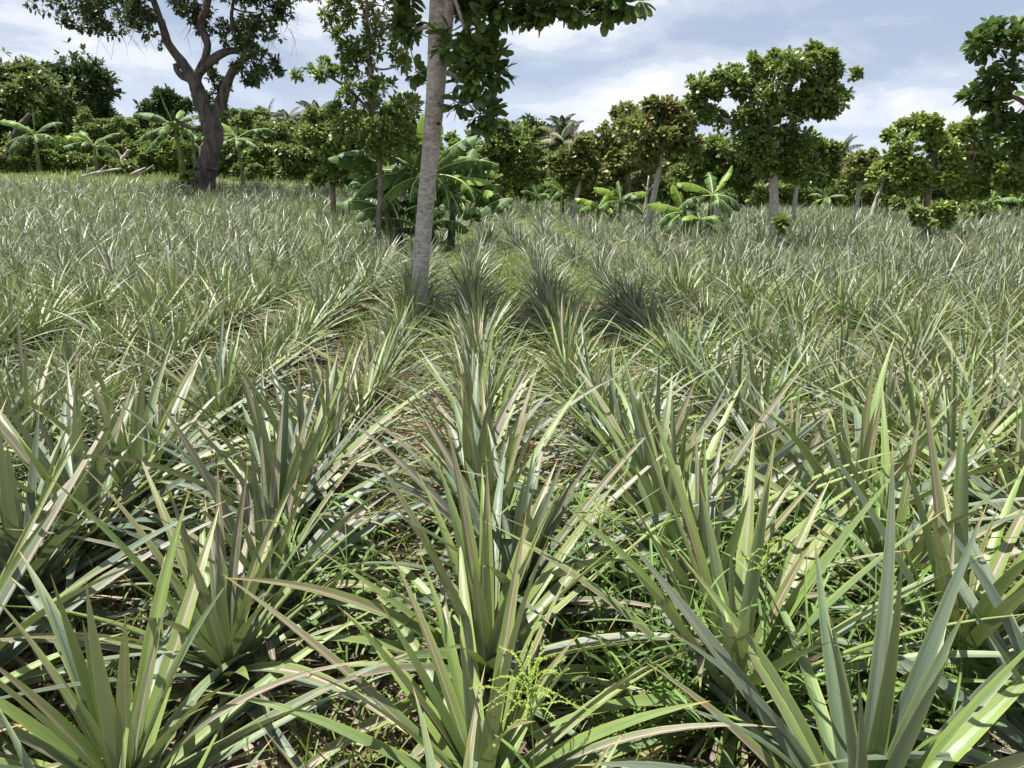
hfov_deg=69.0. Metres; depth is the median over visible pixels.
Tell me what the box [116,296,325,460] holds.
pineapple plant
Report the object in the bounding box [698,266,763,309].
pineapple plant
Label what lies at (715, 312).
pineapple plant
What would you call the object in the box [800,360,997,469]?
pineapple plant
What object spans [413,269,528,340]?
pineapple plant
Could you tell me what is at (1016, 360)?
pineapple plant
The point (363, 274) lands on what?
pineapple plant
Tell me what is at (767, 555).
seeding grass
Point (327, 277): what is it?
pineapple plant
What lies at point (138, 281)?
pineapple plant
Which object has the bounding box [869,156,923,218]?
cashew tree
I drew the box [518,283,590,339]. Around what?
pineapple plant
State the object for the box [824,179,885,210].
bush
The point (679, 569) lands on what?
pineapple plant
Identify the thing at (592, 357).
pineapple plant
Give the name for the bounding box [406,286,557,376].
pineapple plant
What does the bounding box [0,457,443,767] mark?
pineapple plant
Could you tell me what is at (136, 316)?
pineapple plant
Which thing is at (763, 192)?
shrub
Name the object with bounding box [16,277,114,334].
pineapple plant
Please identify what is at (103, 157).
bush
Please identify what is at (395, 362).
pineapple plant
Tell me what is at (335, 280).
pineapple plant
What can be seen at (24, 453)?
pineapple plant
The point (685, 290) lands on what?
pineapple plant
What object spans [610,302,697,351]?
pineapple plant
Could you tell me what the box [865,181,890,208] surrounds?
bush
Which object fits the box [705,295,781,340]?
pineapple plant
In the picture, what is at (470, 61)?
cashew tree
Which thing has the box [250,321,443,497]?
pineapple plant
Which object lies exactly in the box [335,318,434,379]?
pineapple plant
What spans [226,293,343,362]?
pineapple plant
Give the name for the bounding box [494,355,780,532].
pineapple plant
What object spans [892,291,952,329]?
pineapple plant
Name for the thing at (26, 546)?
pineapple plant
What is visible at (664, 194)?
bush
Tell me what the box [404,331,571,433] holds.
pineapple plant
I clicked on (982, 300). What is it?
pineapple plant
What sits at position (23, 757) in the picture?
pineapple plant
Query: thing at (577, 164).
cashew tree
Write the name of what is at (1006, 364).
pineapple plant
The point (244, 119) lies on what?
bush
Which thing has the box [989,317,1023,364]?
pineapple plant
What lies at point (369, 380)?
pineapple plant
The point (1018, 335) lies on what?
pineapple plant
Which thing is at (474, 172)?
banana plant
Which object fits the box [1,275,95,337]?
pineapple plant
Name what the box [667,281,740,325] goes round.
pineapple plant
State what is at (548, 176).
bush
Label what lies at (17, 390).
pineapple plant
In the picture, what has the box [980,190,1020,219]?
banana plant
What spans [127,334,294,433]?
pineapple plant
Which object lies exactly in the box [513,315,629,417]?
pineapple plant
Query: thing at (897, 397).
pineapple plant
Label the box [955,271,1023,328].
pineapple plant
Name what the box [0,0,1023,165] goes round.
sky
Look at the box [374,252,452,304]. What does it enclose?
pineapple plant
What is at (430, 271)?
pineapple plant
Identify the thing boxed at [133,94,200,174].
banana plant
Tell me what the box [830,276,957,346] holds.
pineapple plant
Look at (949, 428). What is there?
pineapple plant
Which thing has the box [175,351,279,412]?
pineapple plant
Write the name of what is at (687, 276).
pineapple plant
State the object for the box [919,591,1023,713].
feathery weed
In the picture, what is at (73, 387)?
pineapple plant
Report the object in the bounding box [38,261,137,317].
pineapple plant
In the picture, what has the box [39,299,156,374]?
pineapple plant
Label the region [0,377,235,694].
pineapple plant
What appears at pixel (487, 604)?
pineapple plant
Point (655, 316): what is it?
pineapple plant
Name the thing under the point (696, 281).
pineapple plant
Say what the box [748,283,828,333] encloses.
pineapple plant
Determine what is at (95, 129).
bush
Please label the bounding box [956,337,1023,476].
pineapple plant
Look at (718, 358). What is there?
pineapple plant
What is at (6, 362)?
pineapple plant
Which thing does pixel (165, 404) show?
pineapple plant
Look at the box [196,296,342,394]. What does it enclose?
pineapple plant
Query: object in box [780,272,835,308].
pineapple plant
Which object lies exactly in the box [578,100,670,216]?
cashew tree
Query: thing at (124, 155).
dead stump
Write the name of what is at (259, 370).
pineapple plant
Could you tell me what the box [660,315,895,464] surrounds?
pineapple plant
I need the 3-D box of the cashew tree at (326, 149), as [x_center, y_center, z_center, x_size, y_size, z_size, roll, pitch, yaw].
[-4.500,-5.816,20.007,2.578,3.231,1.424,0,16,-2]
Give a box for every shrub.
[108,157,138,175]
[177,169,196,184]
[244,162,263,181]
[484,174,502,185]
[745,182,768,216]
[770,212,793,236]
[888,195,910,216]
[904,203,931,240]
[927,198,961,235]
[958,199,989,224]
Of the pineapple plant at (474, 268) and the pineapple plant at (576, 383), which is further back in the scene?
the pineapple plant at (474, 268)
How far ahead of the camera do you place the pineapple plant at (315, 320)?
6.48 m
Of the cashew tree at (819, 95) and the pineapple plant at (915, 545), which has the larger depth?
the cashew tree at (819, 95)
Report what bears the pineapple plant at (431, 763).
on the ground at (382, 686)
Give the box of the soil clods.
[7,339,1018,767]
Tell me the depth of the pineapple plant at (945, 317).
7.50 m
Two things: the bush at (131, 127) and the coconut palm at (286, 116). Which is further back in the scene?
the coconut palm at (286, 116)
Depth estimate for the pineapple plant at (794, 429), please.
3.49 m
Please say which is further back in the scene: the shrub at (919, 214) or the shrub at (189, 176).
the shrub at (189, 176)
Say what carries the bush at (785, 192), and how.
on the ground at (382, 686)
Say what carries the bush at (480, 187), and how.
on the ground at (382, 686)
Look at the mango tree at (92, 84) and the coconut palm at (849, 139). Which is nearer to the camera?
the mango tree at (92, 84)
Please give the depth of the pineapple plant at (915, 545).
2.71 m
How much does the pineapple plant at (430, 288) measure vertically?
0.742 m
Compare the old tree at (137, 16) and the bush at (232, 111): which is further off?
the bush at (232, 111)
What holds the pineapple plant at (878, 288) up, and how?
on the ground at (382, 686)
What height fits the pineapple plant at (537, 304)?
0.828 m
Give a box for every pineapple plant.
[0,270,109,355]
[0,271,52,319]
[0,272,54,312]
[0,277,95,355]
[0,289,67,367]
[0,299,41,356]
[0,302,40,375]
[0,304,157,480]
[0,331,167,424]
[0,335,72,409]
[0,336,294,555]
[0,338,68,413]
[0,363,83,488]
[0,364,252,631]
[0,372,127,472]
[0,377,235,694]
[0,397,250,758]
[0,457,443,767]
[0,491,415,767]
[0,590,119,767]
[0,678,366,767]
[1,264,69,307]
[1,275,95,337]
[1,322,119,396]
[1,350,175,495]
[2,340,147,463]
[6,255,95,307]
[12,397,476,751]
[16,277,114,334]
[22,305,125,381]
[25,330,271,489]
[28,253,148,319]
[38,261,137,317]
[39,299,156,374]
[41,330,172,410]
[43,266,131,325]
[45,276,168,369]
[49,361,444,648]
[70,280,197,351]
[74,314,195,404]
[80,307,244,385]
[92,262,197,305]
[94,282,250,371]
[100,268,163,311]
[104,258,215,327]
[106,278,187,341]
[109,318,300,436]
[111,274,199,321]
[113,286,227,366]
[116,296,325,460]
[118,251,220,319]
[119,261,189,299]
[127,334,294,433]
[128,275,249,347]
[141,285,244,356]
[148,258,236,308]
[151,246,239,306]
[151,342,452,556]
[168,256,278,343]
[168,279,274,341]
[171,242,257,298]
[172,267,225,309]
[172,306,340,400]
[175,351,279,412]
[190,271,282,328]
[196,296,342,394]
[201,328,454,507]
[204,515,777,767]
[205,252,310,308]
[208,279,279,320]
[222,289,351,376]
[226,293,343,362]
[229,290,373,361]
[230,417,759,767]
[231,259,308,301]
[233,299,341,385]
[238,268,302,305]
[242,287,277,311]
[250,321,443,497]
[255,256,314,299]
[256,667,623,767]
[265,260,369,344]
[268,296,347,353]
[270,262,386,330]
[270,330,457,464]
[271,268,368,333]
[273,255,387,318]
[282,295,456,413]
[287,339,667,591]
[292,244,397,315]
[299,257,378,313]
[307,406,729,703]
[315,243,398,298]
[315,345,426,408]
[327,258,381,303]
[328,359,661,616]
[332,244,401,301]
[332,319,440,395]
[333,302,440,373]
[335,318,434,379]
[344,257,460,335]
[350,241,455,305]
[360,267,440,331]
[360,300,450,361]
[363,297,440,349]
[366,350,588,501]
[367,320,586,479]
[370,261,460,315]
[373,263,449,312]
[373,297,444,346]
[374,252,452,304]
[379,254,455,305]
[383,256,458,294]
[383,327,552,430]
[396,307,555,420]
[402,351,567,455]
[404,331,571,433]
[405,294,550,387]
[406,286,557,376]
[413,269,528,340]
[414,309,551,396]
[418,284,546,364]
[422,285,522,353]
[423,333,530,391]
[427,268,526,334]
[427,287,517,330]
[428,256,527,310]
[430,249,500,300]
[430,285,514,346]
[430,303,523,351]
[432,251,521,319]
[432,252,504,305]
[433,257,510,310]
[434,272,512,320]
[451,362,907,666]
[473,421,926,730]
[484,369,1023,767]
[485,327,726,466]
[493,256,588,313]
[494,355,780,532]
[496,266,577,322]
[497,293,625,380]
[498,287,614,358]
[502,346,858,570]
[503,257,596,328]
[505,275,610,341]
[507,276,592,328]
[509,319,735,489]
[510,259,587,303]
[511,272,611,352]
[511,273,621,348]
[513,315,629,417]
[514,293,611,365]
[517,262,574,299]
[518,267,571,308]
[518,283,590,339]
[521,312,673,429]
[522,322,627,395]
[539,353,636,441]
[575,437,1023,767]
[580,263,681,328]
[581,270,676,329]
[586,266,648,301]
[587,263,647,299]
[588,263,656,311]
[590,273,658,316]
[599,284,719,354]
[600,273,712,343]
[603,297,705,367]
[608,286,679,334]
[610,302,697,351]
[612,302,730,368]
[624,292,755,397]
[624,302,752,379]
[624,309,762,412]
[626,255,717,302]
[627,252,709,299]
[629,315,861,453]
[632,313,805,422]
[636,254,729,312]
[642,258,724,316]
[647,269,729,317]
[652,342,875,511]
[652,356,770,431]
[658,266,711,305]
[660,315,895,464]
[664,385,1023,675]
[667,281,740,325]
[668,370,1023,767]
[673,280,736,315]
[676,283,736,335]
[682,339,1023,596]
[690,250,776,308]
[691,292,837,366]
[691,380,971,545]
[692,286,763,338]
[698,256,796,312]
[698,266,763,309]
[700,293,796,355]
[703,264,767,300]
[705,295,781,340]
[706,303,808,352]
[710,266,803,320]
[714,263,802,318]
[724,313,831,369]
[727,304,844,375]
[733,266,854,344]
[734,293,879,399]
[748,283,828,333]
[753,283,843,333]
[754,328,876,403]
[763,278,874,348]
[766,293,912,373]
[766,317,933,423]
[773,267,849,311]
[775,295,857,357]
[775,307,865,362]
[776,339,1023,518]
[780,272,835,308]
[786,340,917,446]
[791,337,1022,502]
[794,499,1023,767]
[800,265,871,316]
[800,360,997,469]
[801,323,964,435]
[803,264,887,331]
[814,338,876,376]
[821,271,913,340]
[821,271,918,334]
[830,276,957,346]
[832,304,985,408]
[837,329,948,385]
[839,285,1006,368]
[843,259,927,312]
[848,296,1017,372]
[853,272,915,308]
[865,286,976,357]
[868,313,1023,483]
[874,336,979,414]
[875,284,919,316]
[875,327,1023,472]
[878,366,1023,546]
[884,283,989,336]
[888,322,1022,437]
[892,276,992,338]
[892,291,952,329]
[894,359,1023,598]
[896,302,1023,389]
[906,280,985,331]
[936,275,1012,326]
[940,293,1018,341]
[945,292,1023,359]
[948,328,1022,394]
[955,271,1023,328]
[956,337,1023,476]
[958,274,1023,343]
[972,298,1023,342]
[974,347,1023,423]
[975,297,1023,339]
[977,311,1023,359]
[977,322,1023,395]
[980,308,1023,378]
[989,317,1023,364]
[1000,338,1023,402]
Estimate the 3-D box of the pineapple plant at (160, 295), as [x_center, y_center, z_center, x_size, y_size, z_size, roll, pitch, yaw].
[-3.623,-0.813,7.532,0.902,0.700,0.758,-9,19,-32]
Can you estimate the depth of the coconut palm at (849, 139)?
55.94 m
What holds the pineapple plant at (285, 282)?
on the ground at (382, 686)
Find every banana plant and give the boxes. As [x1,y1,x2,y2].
[0,105,62,173]
[63,131,120,176]
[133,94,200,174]
[221,123,277,183]
[328,114,513,251]
[521,183,550,208]
[539,175,579,214]
[574,181,645,220]
[647,166,739,243]
[808,179,848,211]
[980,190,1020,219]
[996,192,1023,220]
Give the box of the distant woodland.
[391,142,1012,174]
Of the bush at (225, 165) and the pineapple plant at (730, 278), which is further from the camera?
the bush at (225, 165)
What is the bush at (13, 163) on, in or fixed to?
on the ground at (382, 686)
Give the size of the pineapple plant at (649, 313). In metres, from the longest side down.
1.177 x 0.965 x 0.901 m
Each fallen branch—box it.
[81,165,121,177]
[130,165,153,177]
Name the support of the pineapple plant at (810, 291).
on the ground at (382, 686)
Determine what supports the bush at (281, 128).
on the ground at (382, 686)
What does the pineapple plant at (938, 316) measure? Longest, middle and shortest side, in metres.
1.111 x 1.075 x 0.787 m
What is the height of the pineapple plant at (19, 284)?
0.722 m
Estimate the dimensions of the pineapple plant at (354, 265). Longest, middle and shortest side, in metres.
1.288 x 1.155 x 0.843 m
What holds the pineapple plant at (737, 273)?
on the ground at (382, 686)
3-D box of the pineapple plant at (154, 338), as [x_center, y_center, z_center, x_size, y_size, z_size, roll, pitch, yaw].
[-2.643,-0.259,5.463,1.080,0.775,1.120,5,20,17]
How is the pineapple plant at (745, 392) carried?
on the ground at (382, 686)
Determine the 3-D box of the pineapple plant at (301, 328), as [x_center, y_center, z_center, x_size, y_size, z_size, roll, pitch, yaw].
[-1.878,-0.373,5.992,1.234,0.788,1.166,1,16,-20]
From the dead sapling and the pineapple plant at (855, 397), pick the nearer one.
the pineapple plant at (855, 397)
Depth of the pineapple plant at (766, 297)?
8.04 m
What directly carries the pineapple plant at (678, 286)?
on the ground at (382, 686)
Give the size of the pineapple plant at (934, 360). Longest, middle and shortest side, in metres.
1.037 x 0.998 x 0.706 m
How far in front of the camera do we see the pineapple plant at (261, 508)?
2.63 m
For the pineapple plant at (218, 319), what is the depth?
6.93 m
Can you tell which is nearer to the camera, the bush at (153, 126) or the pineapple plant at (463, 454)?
the pineapple plant at (463, 454)
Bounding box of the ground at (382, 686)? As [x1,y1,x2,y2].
[0,174,1023,767]
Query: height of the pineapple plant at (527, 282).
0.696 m
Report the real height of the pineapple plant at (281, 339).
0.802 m
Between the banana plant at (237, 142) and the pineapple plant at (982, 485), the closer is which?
the pineapple plant at (982, 485)
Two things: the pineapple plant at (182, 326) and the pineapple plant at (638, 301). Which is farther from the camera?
the pineapple plant at (638, 301)
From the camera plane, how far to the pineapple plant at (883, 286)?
8.55 m
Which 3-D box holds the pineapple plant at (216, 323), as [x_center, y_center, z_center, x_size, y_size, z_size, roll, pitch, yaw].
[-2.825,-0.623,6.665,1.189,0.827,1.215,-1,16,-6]
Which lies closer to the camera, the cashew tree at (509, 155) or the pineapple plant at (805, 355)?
the pineapple plant at (805, 355)
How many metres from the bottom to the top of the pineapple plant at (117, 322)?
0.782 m
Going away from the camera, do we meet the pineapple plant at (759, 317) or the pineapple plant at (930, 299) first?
the pineapple plant at (759, 317)
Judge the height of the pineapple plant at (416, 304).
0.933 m
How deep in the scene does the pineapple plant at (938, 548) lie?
2.28 m
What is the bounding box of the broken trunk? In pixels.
[4,113,31,156]
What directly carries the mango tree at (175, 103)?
on the ground at (382, 686)
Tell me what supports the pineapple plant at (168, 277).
on the ground at (382, 686)
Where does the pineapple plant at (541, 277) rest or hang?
on the ground at (382, 686)
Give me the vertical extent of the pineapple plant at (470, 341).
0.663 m
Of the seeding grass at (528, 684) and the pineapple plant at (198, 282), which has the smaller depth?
the seeding grass at (528, 684)
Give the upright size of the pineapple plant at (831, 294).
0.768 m
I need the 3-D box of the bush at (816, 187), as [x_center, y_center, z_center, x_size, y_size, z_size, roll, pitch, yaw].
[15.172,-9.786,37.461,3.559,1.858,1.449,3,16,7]
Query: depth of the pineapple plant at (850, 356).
6.01 m
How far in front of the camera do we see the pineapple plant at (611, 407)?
4.13 m
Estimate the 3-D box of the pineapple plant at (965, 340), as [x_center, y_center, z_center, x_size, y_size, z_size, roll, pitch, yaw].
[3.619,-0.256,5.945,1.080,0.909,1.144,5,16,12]
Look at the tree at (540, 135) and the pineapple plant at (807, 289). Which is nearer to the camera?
the pineapple plant at (807, 289)
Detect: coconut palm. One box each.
[254,98,285,132]
[271,107,302,120]
[295,99,333,125]
[507,117,521,129]
[536,115,583,157]
[545,113,576,133]
[841,134,863,169]
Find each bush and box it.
[0,129,61,173]
[0,154,32,174]
[41,132,86,164]
[45,150,93,174]
[73,106,130,159]
[86,137,154,176]
[104,117,142,151]
[128,135,199,176]
[134,121,203,165]
[184,132,202,170]
[197,107,240,126]
[217,128,252,178]
[224,105,271,139]
[226,141,303,181]
[252,119,300,158]
[272,141,330,182]
[287,113,313,151]
[450,185,495,192]
[502,166,552,205]
[538,166,556,201]
[541,178,604,206]
[610,173,679,208]
[658,151,687,178]
[662,162,710,203]
[709,183,764,209]
[756,175,780,207]
[765,180,816,209]
[808,175,847,206]
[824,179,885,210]
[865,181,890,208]
[907,195,923,204]
[931,193,1000,212]
[987,202,1023,210]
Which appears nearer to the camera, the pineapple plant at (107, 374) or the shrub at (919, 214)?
the pineapple plant at (107, 374)
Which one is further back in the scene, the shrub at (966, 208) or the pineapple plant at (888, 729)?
the shrub at (966, 208)
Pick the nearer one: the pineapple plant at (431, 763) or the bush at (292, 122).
the pineapple plant at (431, 763)
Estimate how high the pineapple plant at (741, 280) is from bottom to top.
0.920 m
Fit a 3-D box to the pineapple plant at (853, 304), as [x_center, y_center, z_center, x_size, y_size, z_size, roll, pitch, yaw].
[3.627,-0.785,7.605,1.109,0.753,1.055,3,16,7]
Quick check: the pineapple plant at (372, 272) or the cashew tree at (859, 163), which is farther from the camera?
the cashew tree at (859, 163)
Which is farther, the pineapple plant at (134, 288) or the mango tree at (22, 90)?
the mango tree at (22, 90)
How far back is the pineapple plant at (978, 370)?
5.64 m
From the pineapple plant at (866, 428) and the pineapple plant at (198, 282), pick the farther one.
the pineapple plant at (198, 282)
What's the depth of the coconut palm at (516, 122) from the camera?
65.93 m
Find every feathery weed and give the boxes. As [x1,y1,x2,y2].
[893,620,1023,742]
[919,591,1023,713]
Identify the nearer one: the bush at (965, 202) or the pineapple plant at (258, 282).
the pineapple plant at (258, 282)
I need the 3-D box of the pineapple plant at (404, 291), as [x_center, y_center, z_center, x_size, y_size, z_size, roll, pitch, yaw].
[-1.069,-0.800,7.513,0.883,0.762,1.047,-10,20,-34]
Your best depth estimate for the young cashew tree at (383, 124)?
13.04 m
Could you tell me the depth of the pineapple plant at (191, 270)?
8.77 m
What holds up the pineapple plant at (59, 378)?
on the ground at (382, 686)
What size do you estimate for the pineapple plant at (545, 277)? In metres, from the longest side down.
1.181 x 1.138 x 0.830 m
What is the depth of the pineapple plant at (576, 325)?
6.20 m
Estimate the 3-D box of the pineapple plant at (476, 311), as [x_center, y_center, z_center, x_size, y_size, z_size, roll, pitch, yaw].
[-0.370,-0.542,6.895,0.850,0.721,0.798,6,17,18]
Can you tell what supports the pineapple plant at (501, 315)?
on the ground at (382, 686)
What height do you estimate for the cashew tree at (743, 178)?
2.918 m
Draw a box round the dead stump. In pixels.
[116,149,129,162]
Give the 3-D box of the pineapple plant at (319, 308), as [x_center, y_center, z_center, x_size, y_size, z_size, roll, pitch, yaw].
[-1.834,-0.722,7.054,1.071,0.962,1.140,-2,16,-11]
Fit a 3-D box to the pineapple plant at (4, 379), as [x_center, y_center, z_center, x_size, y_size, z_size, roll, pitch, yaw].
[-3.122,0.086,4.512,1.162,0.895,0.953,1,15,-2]
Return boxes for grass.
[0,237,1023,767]
[206,295,1023,766]
[469,640,593,767]
[568,497,656,679]
[733,536,827,719]
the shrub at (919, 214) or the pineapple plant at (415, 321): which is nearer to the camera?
the pineapple plant at (415, 321)
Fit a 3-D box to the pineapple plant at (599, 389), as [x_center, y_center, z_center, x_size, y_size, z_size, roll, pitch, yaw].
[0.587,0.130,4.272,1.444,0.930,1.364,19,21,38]
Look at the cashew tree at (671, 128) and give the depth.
17.51 m
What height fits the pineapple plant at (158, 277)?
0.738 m
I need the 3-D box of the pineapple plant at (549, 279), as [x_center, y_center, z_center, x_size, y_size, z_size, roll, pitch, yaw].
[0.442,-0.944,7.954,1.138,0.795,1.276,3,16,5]
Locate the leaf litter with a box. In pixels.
[0,291,1023,767]
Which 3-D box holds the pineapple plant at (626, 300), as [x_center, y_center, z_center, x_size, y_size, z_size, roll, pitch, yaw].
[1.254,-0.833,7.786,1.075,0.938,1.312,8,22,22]
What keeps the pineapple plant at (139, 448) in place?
on the ground at (382, 686)
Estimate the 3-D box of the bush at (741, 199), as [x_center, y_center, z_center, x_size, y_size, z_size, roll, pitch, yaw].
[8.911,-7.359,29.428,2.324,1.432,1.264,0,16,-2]
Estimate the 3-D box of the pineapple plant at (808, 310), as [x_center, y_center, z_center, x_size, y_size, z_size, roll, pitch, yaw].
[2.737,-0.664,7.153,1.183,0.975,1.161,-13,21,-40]
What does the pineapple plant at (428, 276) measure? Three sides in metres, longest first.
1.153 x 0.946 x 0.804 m
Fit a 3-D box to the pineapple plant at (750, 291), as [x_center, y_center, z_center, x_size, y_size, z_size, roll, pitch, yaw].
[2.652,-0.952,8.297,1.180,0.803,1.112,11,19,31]
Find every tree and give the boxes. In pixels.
[0,47,85,146]
[12,37,126,137]
[22,0,338,194]
[129,83,196,130]
[289,0,423,248]
[290,103,368,220]
[378,90,481,201]
[384,0,655,321]
[463,118,550,214]
[508,113,559,167]
[544,131,611,220]
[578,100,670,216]
[610,94,706,238]
[681,38,864,249]
[686,127,759,229]
[778,129,850,224]
[830,146,880,214]
[864,110,1023,240]
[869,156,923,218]
[931,163,1023,206]
[953,14,1023,172]
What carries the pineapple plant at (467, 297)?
on the ground at (382, 686)
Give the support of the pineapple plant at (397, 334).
on the ground at (382, 686)
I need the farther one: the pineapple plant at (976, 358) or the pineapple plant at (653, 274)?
the pineapple plant at (653, 274)
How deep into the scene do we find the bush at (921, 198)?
39.21 m
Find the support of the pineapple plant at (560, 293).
on the ground at (382, 686)
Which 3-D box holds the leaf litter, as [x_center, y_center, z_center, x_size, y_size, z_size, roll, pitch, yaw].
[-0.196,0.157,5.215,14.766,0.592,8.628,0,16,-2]
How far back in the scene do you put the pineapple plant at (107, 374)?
4.82 m
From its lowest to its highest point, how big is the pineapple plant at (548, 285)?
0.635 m
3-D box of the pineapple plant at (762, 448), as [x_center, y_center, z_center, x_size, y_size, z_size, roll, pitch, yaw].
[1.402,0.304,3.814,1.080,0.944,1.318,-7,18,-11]
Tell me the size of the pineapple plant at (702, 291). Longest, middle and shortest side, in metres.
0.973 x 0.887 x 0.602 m
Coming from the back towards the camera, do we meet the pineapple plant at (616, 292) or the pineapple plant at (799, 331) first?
the pineapple plant at (616, 292)
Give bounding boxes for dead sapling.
[642,176,652,207]
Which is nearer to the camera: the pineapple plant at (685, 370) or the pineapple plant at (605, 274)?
the pineapple plant at (685, 370)
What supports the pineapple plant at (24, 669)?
on the ground at (382, 686)
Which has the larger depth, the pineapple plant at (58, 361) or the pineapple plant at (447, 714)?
the pineapple plant at (58, 361)
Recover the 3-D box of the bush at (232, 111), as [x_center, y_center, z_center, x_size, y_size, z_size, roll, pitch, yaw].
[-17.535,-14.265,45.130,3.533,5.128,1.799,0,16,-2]
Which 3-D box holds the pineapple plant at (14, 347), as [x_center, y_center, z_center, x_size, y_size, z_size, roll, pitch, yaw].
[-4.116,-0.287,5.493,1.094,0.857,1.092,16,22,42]
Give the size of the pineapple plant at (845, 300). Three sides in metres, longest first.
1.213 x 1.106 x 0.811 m
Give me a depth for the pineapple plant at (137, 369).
5.21 m
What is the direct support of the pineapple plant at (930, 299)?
on the ground at (382, 686)
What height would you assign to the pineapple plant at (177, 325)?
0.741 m
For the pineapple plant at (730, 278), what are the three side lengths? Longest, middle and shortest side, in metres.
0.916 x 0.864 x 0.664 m
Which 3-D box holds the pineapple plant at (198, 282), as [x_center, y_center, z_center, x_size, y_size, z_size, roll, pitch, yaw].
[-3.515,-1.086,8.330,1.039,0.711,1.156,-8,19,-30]
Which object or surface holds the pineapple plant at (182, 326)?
on the ground at (382, 686)
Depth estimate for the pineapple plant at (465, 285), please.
8.50 m
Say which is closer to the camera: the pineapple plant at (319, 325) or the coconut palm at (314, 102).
the pineapple plant at (319, 325)
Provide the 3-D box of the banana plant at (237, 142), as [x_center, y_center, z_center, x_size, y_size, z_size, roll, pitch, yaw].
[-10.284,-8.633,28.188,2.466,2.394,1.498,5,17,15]
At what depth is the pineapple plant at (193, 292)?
8.10 m
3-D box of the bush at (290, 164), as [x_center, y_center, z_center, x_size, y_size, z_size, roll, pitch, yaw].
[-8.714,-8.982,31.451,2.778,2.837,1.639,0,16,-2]
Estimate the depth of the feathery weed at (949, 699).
2.10 m
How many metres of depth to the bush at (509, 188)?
31.70 m
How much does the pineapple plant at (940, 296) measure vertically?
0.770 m
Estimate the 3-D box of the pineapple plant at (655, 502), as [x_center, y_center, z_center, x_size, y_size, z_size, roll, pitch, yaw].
[0.586,0.440,2.911,1.679,0.993,1.467,7,23,26]
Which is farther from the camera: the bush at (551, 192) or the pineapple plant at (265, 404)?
the bush at (551, 192)
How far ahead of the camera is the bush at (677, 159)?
43.17 m
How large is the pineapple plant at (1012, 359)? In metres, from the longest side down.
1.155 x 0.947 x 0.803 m
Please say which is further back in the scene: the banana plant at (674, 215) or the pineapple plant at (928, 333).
the banana plant at (674, 215)
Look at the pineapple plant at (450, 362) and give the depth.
5.16 m
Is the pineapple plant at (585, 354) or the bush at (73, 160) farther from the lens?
the bush at (73, 160)
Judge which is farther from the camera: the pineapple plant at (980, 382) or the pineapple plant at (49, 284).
the pineapple plant at (49, 284)
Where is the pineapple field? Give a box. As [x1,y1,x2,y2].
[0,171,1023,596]
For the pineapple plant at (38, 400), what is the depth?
3.86 m
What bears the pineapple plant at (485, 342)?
on the ground at (382, 686)
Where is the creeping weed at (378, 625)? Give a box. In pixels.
[0,331,926,696]
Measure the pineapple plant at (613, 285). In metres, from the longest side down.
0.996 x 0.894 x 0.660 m
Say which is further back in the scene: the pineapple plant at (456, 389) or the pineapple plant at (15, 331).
the pineapple plant at (15, 331)
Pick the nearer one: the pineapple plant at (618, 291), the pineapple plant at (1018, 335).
the pineapple plant at (1018, 335)
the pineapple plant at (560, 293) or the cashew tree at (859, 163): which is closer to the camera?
the pineapple plant at (560, 293)
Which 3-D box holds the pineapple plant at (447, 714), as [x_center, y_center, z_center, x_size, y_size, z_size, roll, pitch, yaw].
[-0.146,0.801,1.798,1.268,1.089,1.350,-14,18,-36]
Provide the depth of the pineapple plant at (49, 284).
8.27 m
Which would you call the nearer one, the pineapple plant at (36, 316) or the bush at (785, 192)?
the pineapple plant at (36, 316)
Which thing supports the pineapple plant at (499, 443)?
on the ground at (382, 686)
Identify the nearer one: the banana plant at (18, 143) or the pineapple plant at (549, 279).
the pineapple plant at (549, 279)
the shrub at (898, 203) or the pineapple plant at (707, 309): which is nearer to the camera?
the pineapple plant at (707, 309)
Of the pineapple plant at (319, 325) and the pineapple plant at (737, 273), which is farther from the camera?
the pineapple plant at (737, 273)
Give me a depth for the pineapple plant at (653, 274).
9.14 m
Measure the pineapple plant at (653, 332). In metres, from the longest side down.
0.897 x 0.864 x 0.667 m
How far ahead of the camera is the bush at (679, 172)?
36.79 m
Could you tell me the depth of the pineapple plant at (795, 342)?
5.62 m
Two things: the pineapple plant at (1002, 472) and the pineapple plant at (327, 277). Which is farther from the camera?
the pineapple plant at (327, 277)
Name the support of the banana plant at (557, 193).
on the ground at (382, 686)
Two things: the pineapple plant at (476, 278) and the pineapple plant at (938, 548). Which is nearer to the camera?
the pineapple plant at (938, 548)
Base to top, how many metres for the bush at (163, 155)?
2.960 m
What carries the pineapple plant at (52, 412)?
on the ground at (382, 686)
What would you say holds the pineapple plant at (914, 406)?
on the ground at (382, 686)
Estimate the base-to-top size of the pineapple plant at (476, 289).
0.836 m
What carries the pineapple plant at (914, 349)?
on the ground at (382, 686)
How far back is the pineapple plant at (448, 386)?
4.63 m
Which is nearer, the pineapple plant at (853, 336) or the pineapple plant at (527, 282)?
the pineapple plant at (853, 336)
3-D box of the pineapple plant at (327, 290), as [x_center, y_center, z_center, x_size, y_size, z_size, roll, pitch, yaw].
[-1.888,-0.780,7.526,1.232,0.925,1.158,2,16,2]
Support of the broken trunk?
on the ground at (382, 686)
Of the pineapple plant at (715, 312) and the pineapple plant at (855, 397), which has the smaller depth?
the pineapple plant at (855, 397)

